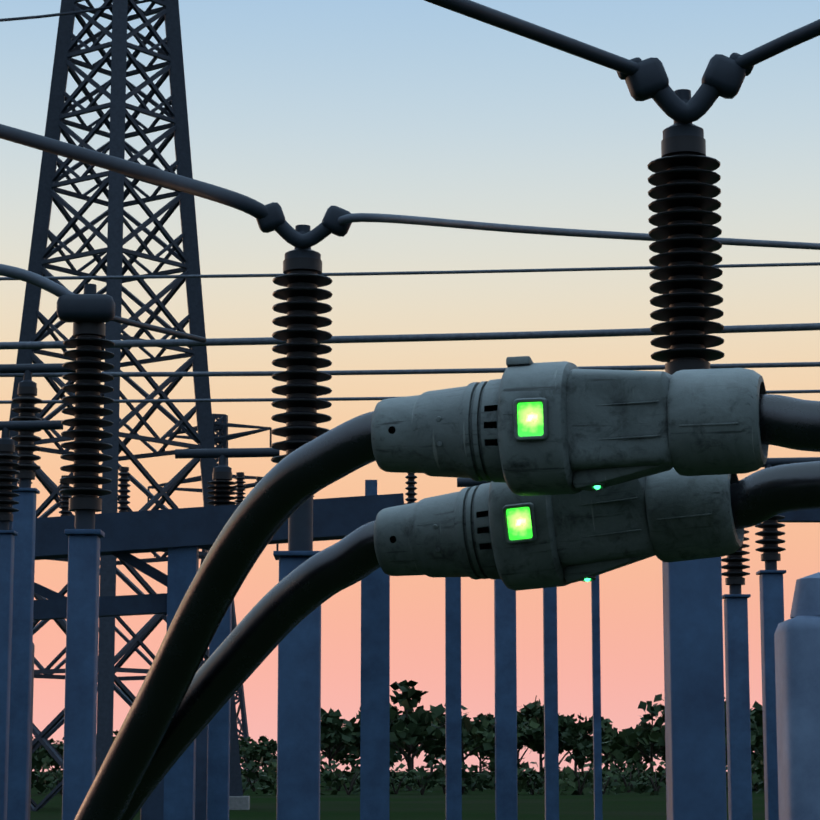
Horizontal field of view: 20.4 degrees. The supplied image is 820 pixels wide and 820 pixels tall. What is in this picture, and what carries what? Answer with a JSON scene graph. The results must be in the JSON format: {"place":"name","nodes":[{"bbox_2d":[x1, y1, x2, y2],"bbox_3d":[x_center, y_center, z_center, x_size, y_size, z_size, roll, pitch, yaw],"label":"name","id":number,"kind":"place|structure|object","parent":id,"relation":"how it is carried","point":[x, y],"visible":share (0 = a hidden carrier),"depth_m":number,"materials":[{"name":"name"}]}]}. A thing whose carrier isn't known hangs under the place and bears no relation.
{"place":"outdoors","nodes":[
{"label":"outdoors","id":0,"kind":"place"},
{"bbox_2d":[30,772,764,819],"bbox_3d":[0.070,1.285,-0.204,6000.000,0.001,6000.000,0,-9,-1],"label":"ground","id":1,"kind":"structure","parent":0,"point":[414,804],"depth_m":86.36,"materials":[{"name":"green plant"}]},
{"bbox_2d":[0,420,62,819],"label":"post insulator","id":2,"kind":"object","parent":1,"relation":"on","point":[7,480],"visible":1,"depth_m":5.92,"materials":[{"name":"metal"}]},
{"bbox_2d":[0,363,75,819],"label":"post insulator","id":3,"kind":"object","parent":1,"relation":"on","point":[24,517],"visible":0.83,"depth_m":6.88,"materials":[{"name":"metal"}]},
{"bbox_2d":[0,264,205,819],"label":"bus support","id":4,"kind":"object","parent":1,"relation":"on","point":[89,313],"visible":1,"depth_m":4.44,"materials":[{"name":"metal"}]},
{"bbox_2d":[28,643,207,819],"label":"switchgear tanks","id":5,"kind":"object","parent":1,"relation":"on","point":[152,807],"depth_m":11.75,"materials":[{"name":"metal"}]},
{"bbox_2d":[9,0,249,810],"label":"lattice tower","id":6,"kind":"structure","parent":1,"relation":"on","point":[61,106],"depth_m":79.14,"materials":[{"name":"metal"}]},
{"bbox_2d":[9,467,403,819],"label":"gantry","id":7,"kind":"object","parent":1,"relation":"on","point":[182,536],"visible":0.46,"depth_m":7.92,"materials":[{"name":"metal"}]},
{"bbox_2d":[147,414,278,782],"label":"lattice tower","id":8,"kind":"structure","parent":1,"relation":"on","point":[221,425],"depth_m":261.67,"materials":[{"name":"metal"}]},
{"bbox_2d":[175,448,279,819],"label":"post insulator","id":9,"kind":"object","parent":1,"relation":"on","point":[218,769],"visible":0.58,"depth_m":8.84,"materials":[{"name":"metal"}]},
{"bbox_2d":[74,411,395,819],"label":"cable","id":10,"kind":"object","parent":1,"relation":"on","point":[282,491],"visible":0.9,"depth_m":1.30,"materials":[{"name":"rubber"}]},
{"bbox_2d":[371,356,768,495],"bbox_3d":[0.082,0.008,1.196,0.206,0.072,0.072,-3,-4,16],"label":"power connector","id":11,"kind":"object","parent":10,"relation":"attached to","point":[524,426],"visible":0.98,"depth_m":1.17,"materials":[{"name":"plastic"}]},
{"bbox_2d":[759,394,819,451],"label":"cable","id":12,"kind":"object","parent":11,"relation":"attached to","point":[789,422],"visible":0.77,"depth_m":1.15,"materials":[{"name":"rubber"}]},
{"bbox_2d":[121,521,395,819],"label":"cable","id":13,"kind":"object","parent":1,"relation":"on","point":[278,613],"visible":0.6,"depth_m":1.35,"materials":[{"name":"rubber"}]},
{"bbox_2d":[374,468,743,590],"bbox_3d":[0.082,0.063,1.281,0.206,0.072,0.072,-7,-3,17],"label":"power connector","id":14,"kind":"object","parent":13,"relation":"attached to","point":[507,536],"visible":0.85,"depth_m":1.25,"materials":[{"name":"plastic"}]},
{"bbox_2d":[730,461,819,529],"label":"cable","id":15,"kind":"object","parent":14,"relation":"attached to","point":[760,496],"visible":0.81,"depth_m":1.23,"materials":[{"name":"rubber"}]},
{"bbox_2d":[31,749,763,794],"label":"hedge shrubs","id":16,"kind":"object","parent":1,"relation":"on","point":[258,776],"visible":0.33,"depth_m":125.29,"materials":[{"name":"green plant"}]},
{"bbox_2d":[32,680,763,790],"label":"tree line","id":17,"kind":"object","parent":1,"relation":"on","point":[411,731],"visible":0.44,"depth_m":175.71,"materials":[{"name":"green plant"}]},
{"bbox_2d":[0,124,819,819],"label":"bus support","id":18,"kind":"object","parent":1,"relation":"on","point":[302,294],"visible":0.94,"depth_m":5.46,"materials":[{"name":"metal"}]},
{"bbox_2d":[0,0,819,403],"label":"power lines","id":19,"kind":"object","parent":18,"relation":"attached to","point":[402,338],"visible":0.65,"depth_m":45.91,"materials":[{"name":"metal"}]},
{"bbox_2d":[457,478,517,819],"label":"post insulator","id":20,"kind":"object","parent":1,"relation":"on","point":[506,794],"depth_m":9.85,"materials":[{"name":"metal"}]},
{"bbox_2d":[365,473,819,819],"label":"support posts","id":21,"kind":"object","parent":1,"relation":"on","point":[453,698],"visible":0.15,"depth_m":10.85,"materials":[{"name":"metal"}]},
{"bbox_2d":[424,0,819,819],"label":"bus support","id":22,"kind":"object","parent":1,"relation":"on","point":[684,192],"visible":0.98,"depth_m":2.85,"materials":[{"name":"metal"}]},
{"bbox_2d":[721,530,752,819],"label":"post insulator","id":23,"kind":"object","parent":1,"relation":"on","point":[738,705],"visible":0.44,"depth_m":7.91,"materials":[{"name":"metal"}]},
{"bbox_2d":[755,457,819,819],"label":"post insulator","id":24,"kind":"object","parent":1,"relation":"on","point":[771,597],"visible":0.6,"depth_m":8.92,"materials":[{"name":"metal"}]},
{"bbox_2d":[774,572,819,819],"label":"equipment post","id":25,"kind":"object","parent":1,"relation":"on","point":[797,655],"visible":1,"depth_m":2.94,"materials":[{"name":"metal"}]},
{"bbox_2d":[0,0,819,771],"label":"sky","id":26,"kind":"structure","parent":0,"point":[421,108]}
]}

